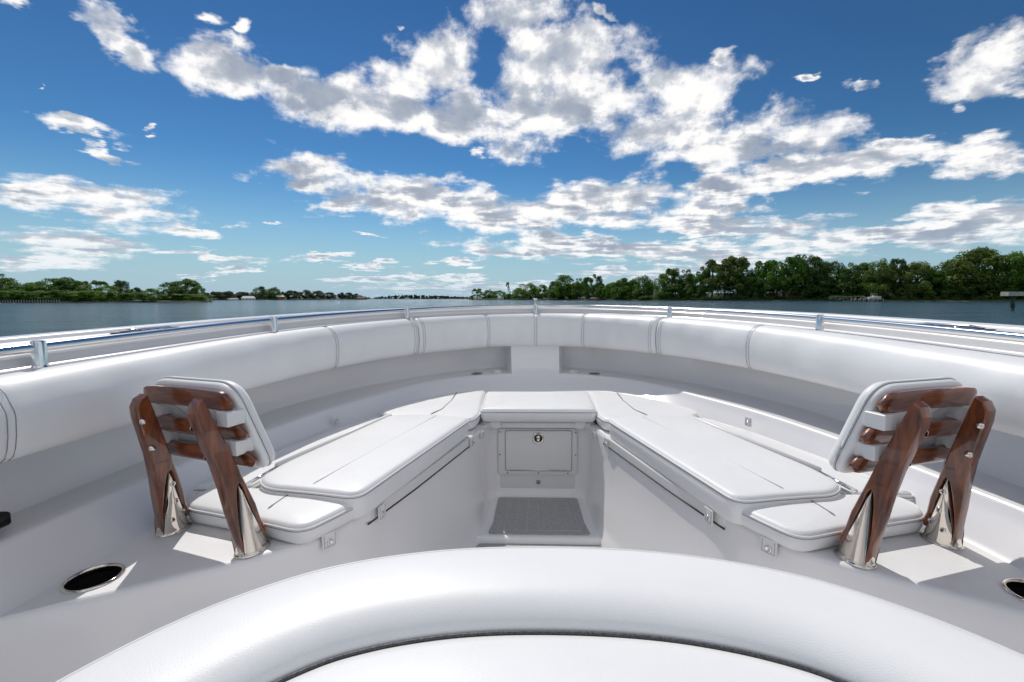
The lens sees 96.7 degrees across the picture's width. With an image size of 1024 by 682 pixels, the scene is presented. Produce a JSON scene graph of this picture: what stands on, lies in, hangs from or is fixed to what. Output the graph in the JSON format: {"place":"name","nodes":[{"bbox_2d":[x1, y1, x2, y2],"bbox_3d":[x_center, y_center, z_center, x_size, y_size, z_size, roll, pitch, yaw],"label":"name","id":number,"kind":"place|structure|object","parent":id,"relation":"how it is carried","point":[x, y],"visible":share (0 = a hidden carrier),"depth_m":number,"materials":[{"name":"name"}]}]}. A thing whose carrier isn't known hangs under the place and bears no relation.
{"place":"outdoors","nodes":[
{"label":"outdoors","id":0,"kind":"place"},
{"bbox_2d":[27,297,208,302],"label":"shoreline","id":1,"kind":"structure","parent":0,"point":[101,301],"depth_m":184.07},
{"bbox_2d":[0,273,20,289],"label":"tree","id":2,"kind":"object","parent":1,"relation":"on","point":[3,281],"visible":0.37,"depth_m":188.57,"materials":[{"name":"green plant"}]},
{"bbox_2d":[3,281,24,290],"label":"tree","id":3,"kind":"object","parent":1,"relation":"on","point":[10,285],"visible":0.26,"depth_m":185.52,"materials":[{"name":"green plant"}]},
{"bbox_2d":[0,290,29,300],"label":"shrub","id":4,"kind":"object","parent":1,"relation":"on","point":[4,297],"visible":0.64,"depth_m":173.13,"materials":[{"name":"green plant"}]},
{"bbox_2d":[8,291,45,300],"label":"shrub","id":5,"kind":"object","parent":1,"relation":"on","point":[33,296],"visible":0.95,"depth_m":174.17,"materials":[{"name":"green plant"}]},
{"bbox_2d":[18,281,54,293],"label":"tree","id":6,"kind":"object","parent":1,"relation":"on","point":[27,284],"visible":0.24,"depth_m":186.70,"materials":[{"name":"green plant"}]},
{"bbox_2d":[31,290,61,299],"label":"shrub","id":7,"kind":"object","parent":1,"relation":"on","point":[43,293],"visible":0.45,"depth_m":180.89,"materials":[{"name":"green plant"}]},
{"bbox_2d":[28,278,74,295],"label":"tree","id":8,"kind":"object","parent":1,"relation":"on","point":[48,285],"visible":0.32,"depth_m":186.47,"materials":[{"name":"green plant"}]},
{"bbox_2d":[42,290,79,300],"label":"shrub","id":9,"kind":"object","parent":1,"relation":"on","point":[62,293],"visible":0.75,"depth_m":179.47,"materials":[{"name":"green plant"}]},
{"bbox_2d":[45,277,90,297],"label":"tree","id":10,"kind":"object","parent":1,"relation":"on","point":[63,281],"visible":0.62,"depth_m":187.75,"materials":[{"name":"green plant"}]},
{"bbox_2d":[66,292,90,300],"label":"shrub","id":11,"kind":"object","parent":1,"relation":"on","point":[77,297],"visible":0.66,"depth_m":178.67,"materials":[{"name":"green plant"}]},
{"bbox_2d":[68,281,91,290],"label":"tree","id":12,"kind":"object","parent":1,"relation":"on","point":[89,287],"visible":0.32,"depth_m":193.37,"materials":[{"name":"green plant"}]},
{"bbox_2d":[75,290,108,300],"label":"shrub","id":13,"kind":"object","parent":1,"relation":"on","point":[96,296],"visible":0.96,"depth_m":180.96,"materials":[{"name":"green plant"}]},
{"bbox_2d":[83,280,108,289],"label":"tree","id":14,"kind":"object","parent":1,"relation":"on","point":[98,283],"visible":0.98,"depth_m":194.14,"materials":[{"name":"green plant"}]},
{"bbox_2d":[0,284,212,301],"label":"woodland","id":15,"kind":"object","parent":1,"relation":"on","point":[129,290],"visible":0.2,"depth_m":190.13,"materials":[{"name":"green plant"}]},
{"bbox_2d":[94,285,122,298],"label":"tree","id":16,"kind":"object","parent":1,"relation":"on","point":[110,288],"visible":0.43,"depth_m":192.27,"materials":[{"name":"green plant"}]},
{"bbox_2d":[99,291,119,300],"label":"shrub","id":17,"kind":"object","parent":1,"relation":"on","point":[113,296],"visible":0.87,"depth_m":184.68,"materials":[{"name":"green plant"}]},
{"bbox_2d":[112,280,129,296],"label":"tree","id":18,"kind":"object","parent":1,"relation":"on","point":[119,283],"visible":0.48,"depth_m":198.48,"materials":[{"name":"green plant"}]},
{"bbox_2d":[117,293,133,300],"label":"shrub","id":19,"kind":"object","parent":1,"relation":"on","point":[122,297],"visible":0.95,"depth_m":185.16,"materials":[{"name":"green plant"}]},
{"bbox_2d":[125,292,157,300],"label":"shrub","id":20,"kind":"object","parent":1,"relation":"on","point":[139,295],"visible":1,"depth_m":186.22,"materials":[{"name":"green plant"}]},
{"bbox_2d":[156,282,184,298],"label":"tree","id":21,"kind":"object","parent":1,"relation":"on","point":[167,284],"visible":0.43,"depth_m":199.56,"materials":[{"name":"green plant"}]},
{"bbox_2d":[167,294,187,300],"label":"shrub","id":22,"kind":"object","parent":1,"relation":"on","point":[178,297],"visible":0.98,"depth_m":194.35,"materials":[{"name":"green plant"}]},
{"bbox_2d":[167,278,199,299],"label":"tree","id":23,"kind":"object","parent":1,"relation":"on","point":[186,281],"visible":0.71,"depth_m":200.84,"materials":[{"name":"green plant"}]},
{"bbox_2d":[182,294,204,300],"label":"shrub","id":24,"kind":"object","parent":1,"relation":"on","point":[194,296],"visible":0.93,"depth_m":196.60,"materials":[{"name":"green plant"}]},
{"bbox_2d":[183,280,205,293],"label":"tree","id":25,"kind":"object","parent":1,"relation":"on","point":[201,288],"visible":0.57,"depth_m":206.82,"materials":[{"name":"green plant"}]},
{"bbox_2d":[210,297,368,299],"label":"shoreline","id":26,"kind":"structure","parent":0,"point":[294,299],"depth_m":627.42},
{"bbox_2d":[210,292,226,298],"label":"tree","id":27,"kind":"object","parent":26,"relation":"on","point":[220,296],"visible":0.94,"depth_m":517.96,"materials":[{"name":"green plant"}]},
{"bbox_2d":[218,291,237,298],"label":"tree","id":28,"kind":"object","parent":26,"relation":"on","point":[227,293],"visible":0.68,"depth_m":531.43,"materials":[{"name":"green plant"}]},
{"bbox_2d":[250,286,268,298],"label":"tree","id":29,"kind":"object","parent":26,"relation":"on","point":[263,293],"visible":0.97,"depth_m":567.45,"materials":[{"name":"green plant"}]},
{"bbox_2d":[267,287,284,298],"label":"tree","id":30,"kind":"object","parent":26,"relation":"on","point":[272,290],"visible":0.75,"depth_m":586.61,"materials":[{"name":"green plant"}]},
{"bbox_2d":[201,291,369,298],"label":"woodland","id":31,"kind":"object","parent":26,"relation":"on","point":[283,293],"visible":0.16,"depth_m":615.10,"materials":[{"name":"green plant"}]},
{"bbox_2d":[284,290,300,298],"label":"tree","id":32,"kind":"object","parent":26,"relation":"on","point":[289,293],"visible":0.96,"depth_m":617.15,"materials":[{"name":"green plant"}]},
{"bbox_2d":[297,290,314,298],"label":"tree","id":33,"kind":"object","parent":26,"relation":"on","point":[308,294],"visible":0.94,"depth_m":636.78,"materials":[{"name":"green plant"}]},
{"bbox_2d":[311,290,326,298],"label":"tree","id":34,"kind":"object","parent":26,"relation":"on","point":[319,293],"visible":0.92,"depth_m":657.30,"materials":[{"name":"green plant"}]},
{"bbox_2d":[0,299,1023,336],"bbox_3d":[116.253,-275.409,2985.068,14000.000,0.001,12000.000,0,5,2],"label":"water","id":35,"kind":"structure","parent":0,"point":[24,318],"depth_m":70.54,"materials":[{"name":"liquid"}]},
{"bbox_2d":[0,300,59,302],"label":"bulkhead wall","id":36,"kind":"structure","parent":35,"relation":"in","point":[29,301],"depth_m":172.89,"materials":[{"name":"grey wood"}]},
{"bbox_2d":[0,298,1023,681],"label":"motor boat","id":37,"kind":"object","parent":35,"relation":"on","point":[92,568],"visible":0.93,"depth_m":1.59,"materials":[{"name":"white plastic"}]},
{"bbox_2d":[129,376,274,558],"bbox_3d":[-0.851,0.329,1.232,0.389,0.457,0.192,2,6,20],"label":"backrest","id":38,"kind":"object","parent":37,"relation":"on","point":[216,425],"visible":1,"depth_m":1.19,"materials":[{"name":"brown wood"}]},
{"bbox_2d":[187,488,353,550],"bbox_3d":[-0.743,0.528,1.384,0.530,0.108,0.214,2,6,17],"label":"bench cushion","id":39,"kind":"object","parent":37,"relation":"on","point":[295,519],"visible":0.67,"depth_m":1.31,"materials":[{"name":"leather"}]},
{"bbox_2d":[193,414,391,493],"bbox_3d":[-0.845,0.442,1.947,0.236,0.095,0.962,2,6,17],"label":"bench cushion","id":40,"kind":"object","parent":37,"relation":"on","point":[252,476],"visible":0.49,"depth_m":1.82,"materials":[{"name":"leather"}]},
{"bbox_2d":[260,415,473,521],"bbox_3d":[-0.523,0.472,1.841,0.433,0.144,0.950,2,6,17],"label":"bench cushion","id":41,"kind":"object","parent":37,"relation":"on","point":[365,471],"visible":0.98,"depth_m":1.62,"materials":[{"name":"leather"}]},
{"bbox_2d":[380,391,484,438],"bbox_3d":[-0.417,0.409,2.641,0.570,0.119,0.736,0,5,2],"label":"bench cushion","id":42,"kind":"object","parent":37,"relation":"on","point":[468,405],"visible":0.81,"depth_m":2.51,"materials":[{"name":"leather"}]},
{"bbox_2d":[480,391,596,430],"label":"seat cushion","id":43,"kind":"object","parent":37,"relation":"on","point":[577,408],"visible":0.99,"depth_m":2.40,"materials":[{"name":"leather"}]},
{"bbox_2d":[56,546,1023,681],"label":"console lounge seat","id":44,"kind":"object","parent":37,"relation":"on","point":[535,614],"visible":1,"depth_m":0.55,"materials":[{"name":"leather"}]},
{"bbox_2d":[587,391,698,439],"bbox_3d":[0.705,0.406,2.598,0.570,0.119,0.736,0,5,2],"label":"bench cushion","id":45,"kind":"object","parent":37,"relation":"on","point":[609,406],"visible":0.73,"depth_m":2.47,"materials":[{"name":"leather"}]},
{"bbox_2d":[604,416,840,526],"bbox_3d":[0.749,0.471,1.792,0.432,0.146,0.950,-1,5,-13],"label":"bench cushion","id":46,"kind":"object","parent":37,"relation":"on","point":[728,476],"visible":0.96,"depth_m":1.56,"materials":[{"name":"leather"}]},
{"bbox_2d":[688,415,913,501],"bbox_3d":[1.078,0.438,1.873,0.236,0.095,0.962,-1,5,-12],"label":"bench cushion","id":47,"kind":"object","parent":37,"relation":"on","point":[852,483],"visible":0.53,"depth_m":1.71,"materials":[{"name":"leather"}]},
{"bbox_2d":[741,495,924,558],"bbox_3d":[0.933,0.527,1.320,0.530,0.110,0.214,-1,5,-13],"label":"bench cushion","id":48,"kind":"object","parent":37,"relation":"on","point":[811,525],"visible":0.67,"depth_m":1.25,"materials":[{"name":"leather"}]},
{"bbox_2d":[829,377,995,569],"bbox_3d":[1.029,0.326,1.160,0.388,0.457,0.192,-1,5,-15],"label":"backrest","id":49,"kind":"object","parent":37,"relation":"on","point":[892,431],"visible":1,"depth_m":1.13,"materials":[{"name":"brown wood"}]},
{"bbox_2d":[1000,292,1023,310],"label":"wooden dock","id":50,"kind":"object","parent":35,"relation":"in","point":[1013,295],"visible":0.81,"depth_m":55.31,"materials":[{"name":"grey wood"}]},
{"bbox_2d":[0,0,1023,297],"label":"sky","id":51,"kind":"structure","parent":0,"point":[368,148],"materials":[{"name":"blue"}]},
{"bbox_2d":[469,296,637,300],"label":"shoreline","id":52,"kind":"structure","parent":0,"point":[566,298],"depth_m":554.42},
{"bbox_2d":[482,289,496,298],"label":"tree","id":53,"kind":"object","parent":52,"relation":"on","point":[484,294],"visible":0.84,"depth_m":661.31,"materials":[{"name":"green plant"}]},
{"bbox_2d":[491,290,506,298],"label":"tree","id":54,"kind":"object","parent":52,"relation":"on","point":[504,294],"visible":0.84,"depth_m":634.78,"materials":[{"name":"green plant"}]},
{"bbox_2d":[514,283,539,298],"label":"tree","id":55,"kind":"object","parent":52,"relation":"on","point":[526,294],"visible":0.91,"depth_m":577.56,"materials":[{"name":"green plant"}]},
{"bbox_2d":[535,285,547,298],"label":"tree","id":56,"kind":"object","parent":52,"relation":"on","point":[542,289],"visible":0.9,"depth_m":547.67,"materials":[{"name":"green plant"}]},
{"bbox_2d":[547,286,566,298],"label":"tree","id":57,"kind":"object","parent":52,"relation":"on","point":[551,296],"visible":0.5,"depth_m":514.07,"materials":[{"name":"green plant"}]},
{"bbox_2d":[482,282,633,298],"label":"woodland","id":58,"kind":"object","parent":52,"relation":"on","point":[577,293],"visible":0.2,"depth_m":493.34,"materials":[{"name":"green plant"}]},
{"bbox_2d":[550,275,575,298],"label":"tree","id":59,"kind":"object","parent":52,"relation":"on","point":[558,282],"visible":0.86,"depth_m":500.53,"materials":[{"name":"green plant"}]},
{"bbox_2d":[571,278,587,298],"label":"tree","id":60,"kind":"object","parent":52,"relation":"on","point":[579,289],"visible":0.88,"depth_m":475.38,"materials":[{"name":"green plant"}]},
{"bbox_2d":[581,277,593,298],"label":"tree","id":61,"kind":"object","parent":52,"relation":"on","point":[585,281],"visible":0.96,"depth_m":450.86,"materials":[{"name":"green plant"}]},
{"bbox_2d":[588,274,602,294],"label":"tree","id":62,"kind":"object","parent":52,"relation":"on","point":[597,278],"visible":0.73,"depth_m":433.40,"materials":[{"name":"green plant"}]},
{"bbox_2d":[594,285,605,299],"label":"tree","id":63,"kind":"object","parent":52,"relation":"on","point":[598,291],"visible":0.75,"depth_m":422.50,"materials":[{"name":"green plant"}]},
{"bbox_2d":[602,283,616,298],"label":"tree","id":64,"kind":"object","parent":52,"relation":"on","point":[607,288],"visible":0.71,"depth_m":411.32,"materials":[{"name":"green plant"}]},
{"bbox_2d":[607,292,1023,301],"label":"shoreline","id":65,"kind":"structure","parent":0,"point":[900,300],"depth_m":274.80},
{"bbox_2d":[611,277,630,298],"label":"tree","id":66,"kind":"object","parent":65,"relation":"on","point":[622,282],"visible":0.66,"depth_m":392.29,"materials":[{"name":"green plant"}]},
{"bbox_2d":[618,279,640,298],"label":"tree","id":67,"kind":"object","parent":65,"relation":"on","point":[632,282],"visible":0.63,"depth_m":386.14,"materials":[{"name":"green plant"}]},
{"bbox_2d":[631,275,654,297],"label":"tree","id":68,"kind":"object","parent":65,"relation":"on","point":[648,290],"visible":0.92,"depth_m":375.04,"materials":[{"name":"green plant"}]},
{"bbox_2d":[652,273,674,298],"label":"tree","id":69,"kind":"object","parent":65,"relation":"on","point":[661,280],"visible":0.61,"depth_m":360.08,"materials":[{"name":"green plant"}]},
{"bbox_2d":[662,267,683,293],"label":"tree","id":70,"kind":"object","parent":65,"relation":"on","point":[673,273],"visible":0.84,"depth_m":353.08,"materials":[{"name":"green plant"}]},
{"bbox_2d":[662,282,686,298],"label":"tree","id":71,"kind":"object","parent":65,"relation":"on","point":[665,294],"visible":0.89,"depth_m":347.73,"materials":[{"name":"green plant"}]},
{"bbox_2d":[677,269,696,293],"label":"tree","id":72,"kind":"object","parent":65,"relation":"on","point":[684,281],"visible":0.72,"depth_m":346.06,"materials":[{"name":"green plant"}]},
{"bbox_2d":[682,284,707,299],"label":"tree","id":73,"kind":"object","parent":65,"relation":"on","point":[687,296],"visible":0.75,"depth_m":338.05,"materials":[{"name":"green plant"}]},
{"bbox_2d":[686,266,711,295],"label":"tree","id":74,"kind":"object","parent":65,"relation":"on","point":[694,280],"visible":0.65,"depth_m":334.11,"materials":[{"name":"green plant"}]},
{"bbox_2d":[697,259,723,296],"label":"tree","id":75,"kind":"object","parent":65,"relation":"on","point":[707,272],"visible":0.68,"depth_m":328.54,"materials":[{"name":"green plant"}]},
{"bbox_2d":[706,255,737,296],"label":"tree","id":76,"kind":"object","parent":65,"relation":"on","point":[721,275],"visible":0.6,"depth_m":316.85,"materials":[{"name":"green plant"}]},
{"bbox_2d":[714,279,760,299],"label":"tree","id":77,"kind":"object","parent":65,"relation":"on","point":[724,286],"visible":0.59,"depth_m":316.95,"materials":[{"name":"green plant"}]},
{"bbox_2d":[724,256,755,294],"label":"tree","id":78,"kind":"object","parent":65,"relation":"on","point":[743,264],"visible":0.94,"depth_m":307.66,"materials":[{"name":"green plant"}]},
{"bbox_2d":[738,270,764,297],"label":"tree","id":79,"kind":"object","parent":65,"relation":"on","point":[758,289],"visible":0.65,"depth_m":305.93,"materials":[{"name":"green plant"}]},
{"bbox_2d":[751,260,778,297],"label":"tree","id":80,"kind":"object","parent":65,"relation":"on","point":[760,264],"visible":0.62,"depth_m":300.50,"materials":[{"name":"green plant"}]},
{"bbox_2d":[762,260,791,298],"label":"tree","id":81,"kind":"object","parent":65,"relation":"on","point":[771,277],"visible":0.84,"depth_m":292.62,"materials":[{"name":"green plant"}]},
{"bbox_2d":[762,279,801,298],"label":"tree","id":82,"kind":"object","parent":65,"relation":"on","point":[784,291],"visible":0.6,"depth_m":291.71,"materials":[{"name":"green plant"}]},
{"bbox_2d":[774,256,813,296],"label":"tree","id":83,"kind":"object","parent":65,"relation":"on","point":[794,260],"visible":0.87,"depth_m":284.98,"materials":[{"name":"green plant"}]},
{"bbox_2d":[783,254,814,297],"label":"tree","id":84,"kind":"object","parent":65,"relation":"on","point":[802,266],"visible":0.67,"depth_m":284.54,"materials":[{"name":"green plant"}]},
{"bbox_2d":[602,266,1008,297],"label":"woodland","id":85,"kind":"object","parent":65,"relation":"on","point":[835,274],"visible":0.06,"depth_m":305.95,"materials":[{"name":"green plant"}]},
{"bbox_2d":[795,255,828,298],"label":"tree","id":86,"kind":"object","parent":65,"relation":"on","point":[815,262],"visible":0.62,"depth_m":281.27,"materials":[{"name":"green plant"}]},
{"bbox_2d":[610,295,1023,299],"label":"undergrowth","id":87,"kind":"object","parent":65,"relation":"on","point":[892,297],"visible":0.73,"depth_m":247.65,"materials":[{"name":"green plant"}]},
{"bbox_2d":[800,278,839,297],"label":"tree","id":88,"kind":"object","parent":65,"relation":"on","point":[808,292],"visible":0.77,"depth_m":274.72,"materials":[{"name":"green plant"}]},
{"bbox_2d":[812,260,845,297],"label":"tree","id":89,"kind":"object","parent":65,"relation":"on","point":[829,266],"visible":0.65,"depth_m":276.33,"materials":[{"name":"green plant"}]},
{"bbox_2d":[830,278,864,299],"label":"tree","id":90,"kind":"object","parent":65,"relation":"on","point":[843,283],"visible":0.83,"depth_m":264.68,"materials":[{"name":"green plant"}]},
{"bbox_2d":[828,297,866,300],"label":"riprap","id":91,"kind":"object","parent":65,"relation":"on","point":[832,298],"visible":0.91,"depth_m":262.68,"materials":[{"name":"grey stone"}]},
{"bbox_2d":[834,262,865,298],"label":"tree","id":92,"kind":"object","parent":65,"relation":"on","point":[843,272],"visible":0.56,"depth_m":267.53,"materials":[{"name":"green plant"}]},
{"bbox_2d":[851,262,882,295],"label":"tree","id":93,"kind":"object","parent":65,"relation":"on","point":[865,267],"visible":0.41,"depth_m":264.51,"materials":[{"name":"green plant"}]},
{"bbox_2d":[860,258,893,296],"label":"tree","id":94,"kind":"object","parent":65,"relation":"on","point":[881,263],"visible":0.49,"depth_m":256.66,"materials":[{"name":"green plant"}]},
{"bbox_2d":[864,264,913,298],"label":"tree","id":95,"kind":"object","parent":65,"relation":"on","point":[887,272],"visible":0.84,"depth_m":251.07,"materials":[{"name":"green plant"}]},
{"bbox_2d":[882,258,913,293],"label":"tree","id":96,"kind":"object","parent":65,"relation":"on","point":[903,265],"visible":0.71,"depth_m":251.53,"materials":[{"name":"green plant"}]},
{"bbox_2d":[894,261,937,298],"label":"tree","id":97,"kind":"object","parent":65,"relation":"on","point":[916,268],"visible":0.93,"depth_m":245.24,"materials":[{"name":"green plant"}]},
{"bbox_2d":[908,278,956,297],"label":"tree","id":98,"kind":"object","parent":65,"relation":"on","point":[937,288],"visible":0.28,"depth_m":241.81,"materials":[{"name":"green plant"}]},
{"bbox_2d":[916,265,952,297],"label":"tree","id":99,"kind":"object","parent":65,"relation":"on","point":[944,274],"visible":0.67,"depth_m":239.60,"materials":[{"name":"green plant"}]},
{"bbox_2d":[931,259,982,298],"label":"tree","id":100,"kind":"object","parent":65,"relation":"on","point":[945,265],"visible":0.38,"depth_m":236.78,"materials":[{"name":"green plant"}]},
{"bbox_2d":[938,255,984,296],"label":"tree","id":101,"kind":"object","parent":65,"relation":"on","point":[974,275],"visible":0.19,"depth_m":235.78,"materials":[{"name":"green plant"}]},
{"bbox_2d":[936,278,1004,298],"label":"tree","id":102,"kind":"object","parent":65,"relation":"on","point":[975,285],"visible":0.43,"depth_m":231.88,"materials":[{"name":"green plant"}]},
{"bbox_2d":[945,246,1022,299],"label":"tree","id":103,"kind":"object","parent":65,"relation":"on","point":[985,257],"visible":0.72,"depth_m":230.96,"materials":[{"name":"green plant"}]},
{"bbox_2d":[976,276,1023,297],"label":"tree","id":104,"kind":"object","parent":65,"relation":"on","point":[998,284],"visible":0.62,"depth_m":225.23,"materials":[{"name":"green plant"}]},
{"bbox_2d":[981,253,1023,297],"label":"tree","id":105,"kind":"object","parent":65,"relation":"on","point":[1016,274],"visible":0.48,"depth_m":224.51,"materials":[{"name":"green plant"}]},
{"bbox_2d":[999,250,1023,286],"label":"tree","id":106,"kind":"object","parent":65,"relation":"on","point":[1020,251],"visible":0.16,"depth_m":227.78,"materials":[{"name":"green plant"}]},
{"bbox_3d":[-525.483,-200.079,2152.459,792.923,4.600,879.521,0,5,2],"label":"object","id":107,"kind":"structure","parent":0,"visible":0},
{"bbox_2d":[374,295,467,298],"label":"woodland","id":108,"kind":"object","parent":107,"relation":"on","point":[418,297],"visible":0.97,"depth_m":1990.39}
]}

